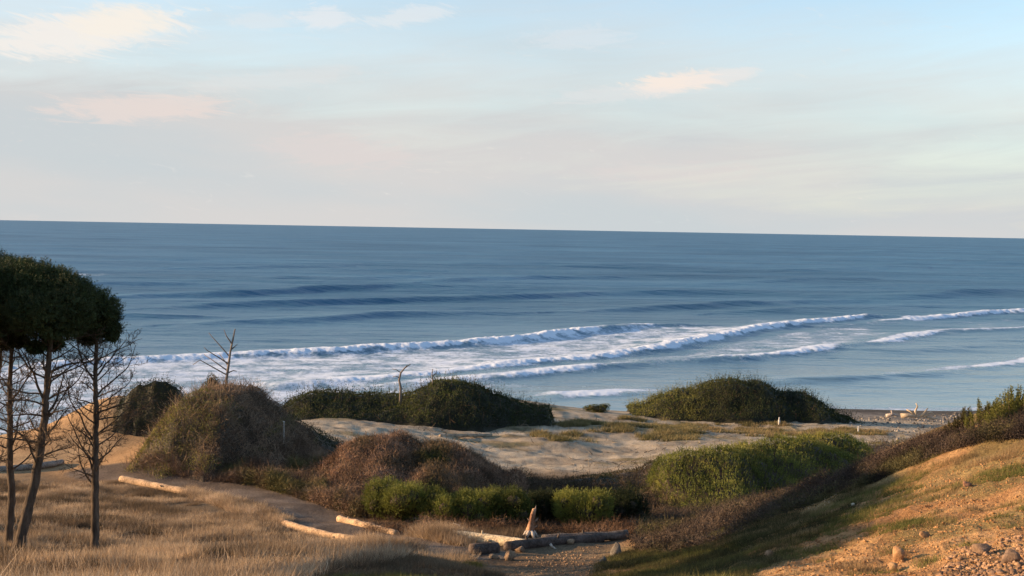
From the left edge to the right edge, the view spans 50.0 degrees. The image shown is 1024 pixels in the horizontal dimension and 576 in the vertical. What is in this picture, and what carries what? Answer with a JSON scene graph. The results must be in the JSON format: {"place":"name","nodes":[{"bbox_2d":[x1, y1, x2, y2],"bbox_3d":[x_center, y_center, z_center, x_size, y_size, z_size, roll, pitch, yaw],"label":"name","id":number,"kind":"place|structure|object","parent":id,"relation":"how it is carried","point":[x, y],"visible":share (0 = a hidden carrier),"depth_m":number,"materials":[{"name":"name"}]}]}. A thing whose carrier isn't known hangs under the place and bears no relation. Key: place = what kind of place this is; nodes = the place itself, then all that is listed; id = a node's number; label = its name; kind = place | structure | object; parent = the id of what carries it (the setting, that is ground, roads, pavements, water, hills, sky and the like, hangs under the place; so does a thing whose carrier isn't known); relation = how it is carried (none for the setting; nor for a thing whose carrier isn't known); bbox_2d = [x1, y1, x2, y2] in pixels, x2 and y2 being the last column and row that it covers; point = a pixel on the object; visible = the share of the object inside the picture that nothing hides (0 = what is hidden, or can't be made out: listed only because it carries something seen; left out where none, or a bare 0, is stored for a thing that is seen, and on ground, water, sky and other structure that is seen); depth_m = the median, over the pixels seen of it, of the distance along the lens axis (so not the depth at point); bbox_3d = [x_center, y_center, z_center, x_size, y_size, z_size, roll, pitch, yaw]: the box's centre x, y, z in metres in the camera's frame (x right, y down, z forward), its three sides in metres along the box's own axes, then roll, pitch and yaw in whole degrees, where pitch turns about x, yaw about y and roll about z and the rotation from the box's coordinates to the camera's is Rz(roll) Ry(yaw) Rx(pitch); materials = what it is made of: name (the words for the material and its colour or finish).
{"place":"outdoors","nodes":[
{"label":"outdoors","id":0,"kind":"place"},
{"bbox_2d":[66,462,506,559],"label":"path","id":1,"kind":"structure","parent":0,"point":[313,515],"depth_m":41.39,"materials":[{"name":"grey sand"}]},
{"bbox_2d":[336,515,399,534],"bbox_3d":[-4.682,7.689,35.417,0.260,0.544,3.593,-1,4,-38],"label":"driftwood log","id":2,"kind":"object","parent":1,"relation":"on","point":[348,520],"visible":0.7,"depth_m":35.68,"materials":[{"name":"beige wood"}]},
{"bbox_2d":[468,542,499,554],"bbox_3d":[-0.752,7.047,29.610,0.799,0.373,0.366,0,3,-22],"label":"driftwood log","id":3,"kind":"object","parent":1,"relation":"on","point":[488,547],"visible":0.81,"depth_m":29.49,"materials":[{"name":"wood"}]},
{"bbox_2d":[488,554,499,558],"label":"rock","id":4,"kind":"object","parent":1,"relation":"on","point":[494,556],"visible":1,"depth_m":28.40,"materials":[{"name":"grey stone"}]},
{"bbox_2d":[0,419,682,575],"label":"ground","id":5,"kind":"structure","parent":0,"point":[548,552],"depth_m":30.62,"materials":[{"name":"soil"}]},
{"bbox_2d":[0,246,20,459],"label":"pine tree","id":6,"kind":"object","parent":5,"relation":"on","point":[1,352],"visible":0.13,"depth_m":29.57,"materials":[{"name":"green plant"}]},
{"bbox_2d":[0,254,51,544],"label":"pine tree","id":7,"kind":"object","parent":5,"relation":"on","point":[6,264],"visible":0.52,"depth_m":26.71,"materials":[{"name":"green plant"}]},
{"bbox_2d":[0,256,105,547],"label":"pine tree","id":8,"kind":"object","parent":5,"relation":"on","point":[66,304],"visible":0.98,"depth_m":25.83,"materials":[{"name":"green plant"}]},
{"bbox_2d":[51,279,156,548],"bbox_3d":[-10.535,3.237,27.456,3.491,6.972,2.500,4,4,39],"label":"pine tree","id":9,"kind":"object","parent":5,"relation":"on","point":[110,319],"visible":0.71,"depth_m":27.15,"materials":[{"name":"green plant"}]},
{"bbox_2d":[0,475,305,543],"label":"dry grass","id":10,"kind":"structure","parent":5,"relation":"on","point":[59,491],"depth_m":37.85,"materials":[{"name":"brown plant"}]},
{"bbox_2d":[118,476,190,492],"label":"driftwood log","id":11,"kind":"object","parent":5,"relation":"on","point":[142,482],"visible":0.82,"depth_m":44.52,"materials":[{"name":"beige wood"}]},
{"bbox_2d":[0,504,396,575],"bbox_3d":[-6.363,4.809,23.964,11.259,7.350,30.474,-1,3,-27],"label":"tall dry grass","id":12,"kind":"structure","parent":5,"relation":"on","point":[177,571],"depth_m":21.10,"materials":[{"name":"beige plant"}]},
{"bbox_2d":[119,373,329,481],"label":"brush hummock","id":13,"kind":"object","parent":5,"relation":"on","point":[210,425],"visible":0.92,"depth_m":48.72,"materials":[{"name":"brown plant"}]},
{"bbox_2d":[201,372,221,386],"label":"coastal shrub","id":14,"kind":"object","parent":13,"relation":"on","point":[209,380],"visible":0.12,"depth_m":53.88,"materials":[{"name":"brown plant"}]},
{"bbox_2d":[174,483,294,524],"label":"dry grass","id":15,"kind":"structure","parent":5,"relation":"on","point":[230,502],"depth_m":38.88,"materials":[{"name":"brown plant"}]},
{"bbox_2d":[0,495,489,575],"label":"dry grass","id":16,"kind":"structure","parent":5,"relation":"on","point":[145,548],"depth_m":24.70,"materials":[{"name":"beige plant"}]},
{"bbox_2d":[129,433,383,517],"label":"dry brush","id":17,"kind":"object","parent":5,"relation":"on","point":[293,482],"visible":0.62,"depth_m":45.27,"materials":[{"name":"brown plant"}]},
{"bbox_2d":[279,407,352,452],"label":"shrub thicket","id":18,"kind":"object","parent":5,"relation":"on","point":[328,443],"visible":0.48,"depth_m":54.69,"materials":[{"name":"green plant"}]},
{"bbox_2d":[278,518,357,539],"bbox_3d":[-5.427,7.450,33.046,0.550,0.960,6.761,-2,4,-40],"label":"driftwood log","id":19,"kind":"object","parent":5,"relation":"on","point":[295,526],"visible":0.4,"depth_m":33.66,"materials":[{"name":"beige wood"}]},
{"bbox_2d":[301,458,403,519],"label":"dry brush","id":20,"kind":"object","parent":5,"relation":"on","point":[311,466],"visible":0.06,"depth_m":44.12,"materials":[{"name":"brown plant"}]},
{"bbox_2d":[359,473,430,521],"bbox_3d":[-4.090,7.417,38.406,2.563,1.661,2.535,1,3,0],"label":"gorse bush","id":21,"kind":"object","parent":5,"relation":"on","point":[395,497],"visible":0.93,"depth_m":37.95,"materials":[{"name":"green plant"}]},
{"bbox_2d":[307,518,490,550],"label":"dry grass","id":22,"kind":"structure","parent":5,"relation":"on","point":[436,531],"depth_m":31.49,"materials":[{"name":"beige plant"}]},
{"bbox_2d":[308,551,512,575],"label":"short grass","id":23,"kind":"structure","parent":5,"relation":"on","point":[452,566],"depth_m":16.56,"materials":[{"name":"plant"}]},
{"bbox_2d":[310,424,530,500],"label":"bracken bank","id":24,"kind":"structure","parent":5,"relation":"on","point":[449,467],"depth_m":45.37,"materials":[{"name":"brown plant"}]},
{"bbox_2d":[416,482,473,523],"bbox_3d":[-2.258,7.498,37.571,2.058,1.557,1.853,1,3,0],"label":"gorse bush","id":25,"kind":"object","parent":5,"relation":"on","point":[435,500],"visible":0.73,"depth_m":37.34,"materials":[{"name":"green plant"}]},
{"bbox_2d":[445,486,503,524],"bbox_3d":[-1.278,7.586,37.678,2.268,1.587,1.839,0,3,-18],"label":"gorse bush","id":26,"kind":"object","parent":5,"relation":"on","point":[476,505],"visible":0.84,"depth_m":37.30,"materials":[{"name":"green plant"}]},
{"bbox_2d":[454,530,524,545],"bbox_3d":[-0.669,7.361,32.034,2.516,0.476,0.426,3,4,29],"label":"driftwood log","id":27,"kind":"object","parent":5,"relation":"on","point":[499,539],"visible":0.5,"depth_m":31.93,"materials":[{"name":"beige wood"}]},
{"bbox_2d":[447,520,537,538],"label":"dry grass","id":28,"kind":"structure","parent":5,"relation":"on","point":[512,532],"depth_m":34.61,"materials":[{"name":"brown plant"}]},
{"bbox_2d":[360,511,643,538],"bbox_3d":[-0.162,7.993,38.113,10.027,2.310,10.303,1,3,0],"label":"dry brush","id":29,"kind":"object","parent":5,"relation":"on","point":[602,526],"visible":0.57,"depth_m":35.94,"materials":[{"name":"brown plant"}]},
{"bbox_2d":[504,549,516,560],"bbox_3d":[-0.030,6.924,28.449,0.329,0.306,0.383,1,3,5],"label":"rock","id":30,"kind":"object","parent":5,"relation":"on","point":[510,555],"visible":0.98,"depth_m":28.36,"materials":[{"name":"beige stone"}]},
{"bbox_2d":[484,483,537,525],"bbox_3d":[-0.205,7.483,37.803,2.247,1.722,1.864,1,3,0],"label":"gorse bush","id":31,"kind":"object","parent":5,"relation":"on","point":[511,502],"visible":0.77,"depth_m":37.37,"materials":[{"name":"green plant"}]},
{"bbox_2d":[515,546,524,552],"bbox_3d":[0.208,7.306,30.578,0.236,0.241,0.338,2,3,19],"label":"rock","id":32,"kind":"object","parent":5,"relation":"on","point":[521,549],"visible":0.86,"depth_m":30.47,"materials":[{"name":"beige stone"}]},
{"bbox_2d":[523,506,537,538],"bbox_3d":[0.568,7.352,34.412,0.475,1.047,0.545,2,3,16],"label":"broken stump","id":33,"kind":"object","parent":5,"relation":"on","point":[531,531],"visible":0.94,"depth_m":34.39,"materials":[{"name":"beige wood"}]},
{"bbox_2d":[525,485,564,523],"bbox_3d":[1.230,7.659,38.847,1.598,1.503,1.638,3,4,31],"label":"gorse bush","id":34,"kind":"object","parent":5,"relation":"on","point":[543,507],"visible":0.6,"depth_m":38.51,"materials":[{"name":"green plant"}]},
{"bbox_2d":[503,534,604,550],"bbox_3d":[1.298,7.405,32.033,3.776,0.703,0.354,-2,4,-40],"label":"driftwood log","id":35,"kind":"object","parent":5,"relation":"on","point":[526,543],"visible":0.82,"depth_m":31.73,"materials":[{"name":"wood"}]},
{"bbox_2d":[513,546,599,575],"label":"rubble","id":36,"kind":"object","parent":5,"relation":"on","point":[579,564],"visible":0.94,"depth_m":27.64,"materials":[{"name":"brown gravel"}]},
{"bbox_2d":[567,539,573,544],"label":"rock","id":37,"kind":"object","parent":5,"relation":"on","point":[570,541],"visible":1,"depth_m":32.00,"materials":[{"name":"grey stone"}]},
{"bbox_2d":[501,454,655,490],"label":"shrub thicket","id":38,"kind":"object","parent":5,"relation":"on","point":[637,476],"visible":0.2,"depth_m":52.34,"materials":[{"name":"brown plant"}]},
{"bbox_2d":[549,484,616,525],"bbox_3d":[2.373,7.532,37.887,2.423,1.657,1.937,3,3,27],"label":"gorse bush","id":39,"kind":"object","parent":5,"relation":"on","point":[570,505],"visible":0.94,"depth_m":37.48,"materials":[{"name":"green plant"}]},
{"bbox_2d":[541,529,628,539],"bbox_3d":[2.215,7.488,33.139,2.710,0.406,0.331,0,3,-16],"label":"driftwood log","id":40,"kind":"object","parent":5,"relation":"on","point":[615,535],"visible":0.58,"depth_m":33.24,"materials":[{"name":"wood"}]},
{"bbox_2d":[500,464,680,517],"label":"dry brush","id":41,"kind":"object","parent":5,"relation":"on","point":[535,484],"visible":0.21,"depth_m":48.45,"materials":[{"name":"plant"}]},
{"bbox_2d":[601,485,651,521],"bbox_3d":[3.996,7.835,39.293,2.129,1.472,2.048,1,3,0],"label":"gorse bush","id":42,"kind":"object","parent":5,"relation":"on","point":[627,502],"visible":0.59,"depth_m":38.98,"materials":[{"name":"green plant"}]},
{"bbox_2d":[621,455,876,552],"bbox_3d":[7.772,6.946,39.282,7.035,6.658,26.076,1,3,9],"label":"dry brush","id":43,"kind":"object","parent":5,"relation":"on","point":[700,521],"visible":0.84,"depth_m":30.80,"materials":[{"name":"brown plant"}]},
{"bbox_2d":[643,429,875,508],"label":"gorse thicket","id":44,"kind":"object","parent":5,"relation":"on","point":[744,468],"visible":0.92,"depth_m":47.96,"materials":[{"name":"green plant"}]},
{"bbox_2d":[859,428,918,452],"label":"scrub","id":45,"kind":"object","parent":5,"relation":"on","point":[876,445],"visible":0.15,"depth_m":62.83,"materials":[{"name":"green plant"}]},
{"bbox_2d":[849,412,960,441],"bbox_3d":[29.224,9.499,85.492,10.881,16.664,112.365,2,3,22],"label":"pebbles","id":46,"kind":"object","parent":5,"relation":"on","point":[899,423],"visible":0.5,"depth_m":109.15,"materials":[{"name":"grey stone"}]},
{"bbox_2d":[0,396,950,478],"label":"sand","id":47,"kind":"structure","parent":0,"point":[534,457],"depth_m":72.40,"materials":[{"name":"beige sand"}]},
{"bbox_2d":[0,459,63,471],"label":"driftwood log","id":48,"kind":"object","parent":47,"relation":"on","point":[47,464],"visible":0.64,"depth_m":49.68,"materials":[{"name":"wood"}]},
{"bbox_2d":[110,370,191,436],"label":"coastal shrub","id":49,"kind":"object","parent":47,"relation":"on","point":[161,389],"visible":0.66,"depth_m":56.86,"materials":[{"name":"green plant"}]},
{"bbox_2d":[193,329,235,384],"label":"dead snag","id":50,"kind":"object","parent":47,"relation":"on","point":[228,365],"visible":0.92,"depth_m":53.24,"materials":[{"name":"grey wood"}]},
{"bbox_2d":[393,364,409,404],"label":"dead snag","id":51,"kind":"object","parent":47,"relation":"on","point":[400,390],"visible":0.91,"depth_m":84.48,"materials":[{"name":"grey wood"}]},
{"bbox_2d":[277,370,558,431],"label":"dune thicket","id":52,"kind":"object","parent":47,"relation":"on","point":[454,404],"visible":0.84,"depth_m":84.03,"materials":[{"name":"green plant"}]},
{"bbox_2d":[439,433,491,437],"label":"driftwood log","id":53,"kind":"object","parent":47,"relation":"on","point":[470,435],"visible":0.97,"depth_m":75.28,"materials":[{"name":"grey wood"}]},
{"bbox_2d":[583,403,610,412],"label":"shrub","id":54,"kind":"object","parent":47,"relation":"on","point":[602,407],"visible":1,"depth_m":101.95,"materials":[{"name":"green plant"}]},
{"bbox_2d":[525,413,708,442],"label":"dune tufts","id":55,"kind":"object","parent":47,"relation":"on","point":[681,431],"visible":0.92,"depth_m":82.45,"materials":[{"name":"green plant"}]},
{"bbox_2d":[411,415,859,471],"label":"scattered twigs","id":56,"kind":"object","parent":47,"relation":"on","point":[419,425],"visible":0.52,"depth_m":76.77,"materials":[{"name":"brown wood"}]},
{"bbox_2d":[622,369,864,423],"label":"dune thicket","id":57,"kind":"object","parent":47,"relation":"on","point":[722,400],"visible":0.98,"depth_m":100.94,"materials":[{"name":"green plant"}]},
{"bbox_2d":[695,419,890,437],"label":"dune tufts","id":58,"kind":"object","parent":47,"relation":"on","point":[748,431],"visible":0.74,"depth_m":91.05,"materials":[{"name":"green plant"}]},
{"bbox_2d":[0,220,1023,434],"bbox_3d":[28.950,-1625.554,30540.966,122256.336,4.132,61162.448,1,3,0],"label":"sea","id":59,"kind":"structure","parent":0,"point":[582,318],"depth_m":300.67,"materials":[{"name":"liquid"}]},
{"bbox_2d":[0,0,1023,237],"label":"sky","id":60,"kind":"structure","parent":0,"point":[812,117],"materials":[{"name":"blue"}]},
{"bbox_2d":[621,399,1023,575],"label":"hillside","id":61,"kind":"structure","parent":0,"point":[992,495],"depth_m":17.89,"materials":[{"name":"soil"}]},
{"bbox_2d":[610,542,620,555],"bbox_3d":[2.819,7.185,29.903,0.295,0.474,0.258,-1,3,-28],"label":"rock","id":62,"kind":"object","parent":61,"relation":"on","point":[616,547],"visible":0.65,"depth_m":29.88,"materials":[{"name":"beige stone"}]},
{"bbox_2d":[764,550,772,556],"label":"rock","id":63,"kind":"object","parent":61,"relation":"on","point":[767,552],"visible":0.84,"depth_m":18.48,"materials":[{"name":"grey stone"}]},
{"bbox_2d":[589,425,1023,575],"bbox_3d":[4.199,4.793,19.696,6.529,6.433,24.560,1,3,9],"label":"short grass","id":64,"kind":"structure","parent":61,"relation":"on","point":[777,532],"depth_m":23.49,"materials":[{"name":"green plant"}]},
{"bbox_2d":[748,449,1023,575],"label":"soil crumbs","id":65,"kind":"object","parent":61,"relation":"on","point":[911,559],"visible":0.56,"depth_m":16.66,"materials":[{"name":"brown soil"}]},
{"bbox_2d":[888,562,897,571],"bbox_3d":[4.798,3.517,13.821,0.114,0.127,0.125,3,4,30],"label":"rock","id":66,"kind":"object","parent":61,"relation":"on","point":[892,566],"visible":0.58,"depth_m":13.77,"materials":[{"name":"beige stone"}]},
{"bbox_2d":[763,448,1023,575],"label":"short grass","id":67,"kind":"structure","parent":61,"relation":"on","point":[864,512],"depth_m":18.71,"materials":[{"name":"plant"}]},
{"bbox_2d":[773,450,1023,575],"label":"rubble","id":68,"kind":"object","parent":61,"relation":"on","point":[924,542],"visible":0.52,"depth_m":16.86,"materials":[{"name":"stone"}]},
{"bbox_2d":[893,546,904,561],"bbox_3d":[5.191,3.590,14.748,0.135,0.243,0.218,11,-12,-5],"label":"rock","id":69,"kind":"object","parent":61,"relation":"on","point":[898,553],"visible":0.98,"depth_m":14.70,"materials":[{"name":"beige stone"}]},
{"bbox_2d":[815,408,1023,494],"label":"dry brush","id":70,"kind":"object","parent":61,"relation":"on","point":[910,452],"visible":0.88,"depth_m":25.97,"materials":[{"name":"plant"}]},
{"bbox_2d":[919,531,929,537],"bbox_3d":[6.151,3.685,16.334,0.204,0.104,0.151,16,11,-2],"label":"rock","id":71,"kind":"object","parent":61,"relation":"on","point":[924,534],"visible":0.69,"depth_m":16.31,"materials":[{"name":"beige stone"}]},
{"bbox_2d":[942,406,973,433],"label":"young pine bush","id":72,"kind":"object","parent":61,"relation":"on","point":[963,410],"visible":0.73,"depth_m":27.18,"materials":[{"name":"green plant"}]},
{"bbox_2d":[963,481,971,486],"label":"rock","id":73,"kind":"object","parent":61,"relation":"on","point":[966,484],"visible":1,"depth_m":20.01,"materials":[{"name":"beige stone"}]},
{"bbox_2d":[936,535,1023,575],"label":"rubble","id":74,"kind":"object","parent":61,"relation":"on","point":[1010,570],"visible":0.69,"depth_m":12.45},
{"bbox_2d":[963,397,998,427],"bbox_3d":[11.284,3.072,26.487,0.860,0.942,0.550,1,3,0],"label":"young pine bush","id":75,"kind":"object","parent":61,"relation":"on","point":[979,415],"visible":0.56,"depth_m":26.40,"materials":[{"name":"green plant"}]},
{"bbox_2d":[972,543,990,554],"bbox_3d":[5.774,3.195,13.433,0.221,0.131,0.222,-4,7,-11],"label":"rock","id":76,"kind":"object","parent":61,"relation":"on","point":[980,548],"visible":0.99,"depth_m":13.39,"materials":[{"name":"beige stone"}]},
{"bbox_2d":[981,384,1023,425],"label":"young pine bush","id":77,"kind":"object","parent":61,"relation":"on","point":[1015,403],"visible":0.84,"depth_m":25.25,"materials":[{"name":"green plant"}]},
{"bbox_2d":[1001,549,1021,563],"bbox_3d":[5.516,2.973,12.081,0.225,0.179,0.183,-2,4,-44],"label":"rock","id":78,"kind":"object","parent":61,"relation":"on","point":[1010,555],"visible":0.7,"depth_m":12.04,"materials":[{"name":"beige stone"}]},
{"bbox_2d":[835,409,976,422],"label":"beach","id":79,"kind":"structure","parent":0,"point":[868,413],"depth_m":132.42,"materials":[{"name":"grey sand"}]},
{"bbox_2d":[886,410,898,417],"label":"driftwood root","id":80,"kind":"object","parent":79,"relation":"on","point":[890,414],"visible":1,"depth_m":117.35,"materials":[{"name":"beige wood"}]},
{"bbox_2d":[900,403,940,419],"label":"driftwood root","id":81,"kind":"object","parent":79,"relation":"on","point":[914,414],"visible":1,"depth_m":115.70,"materials":[{"name":"beige wood"}]}
]}

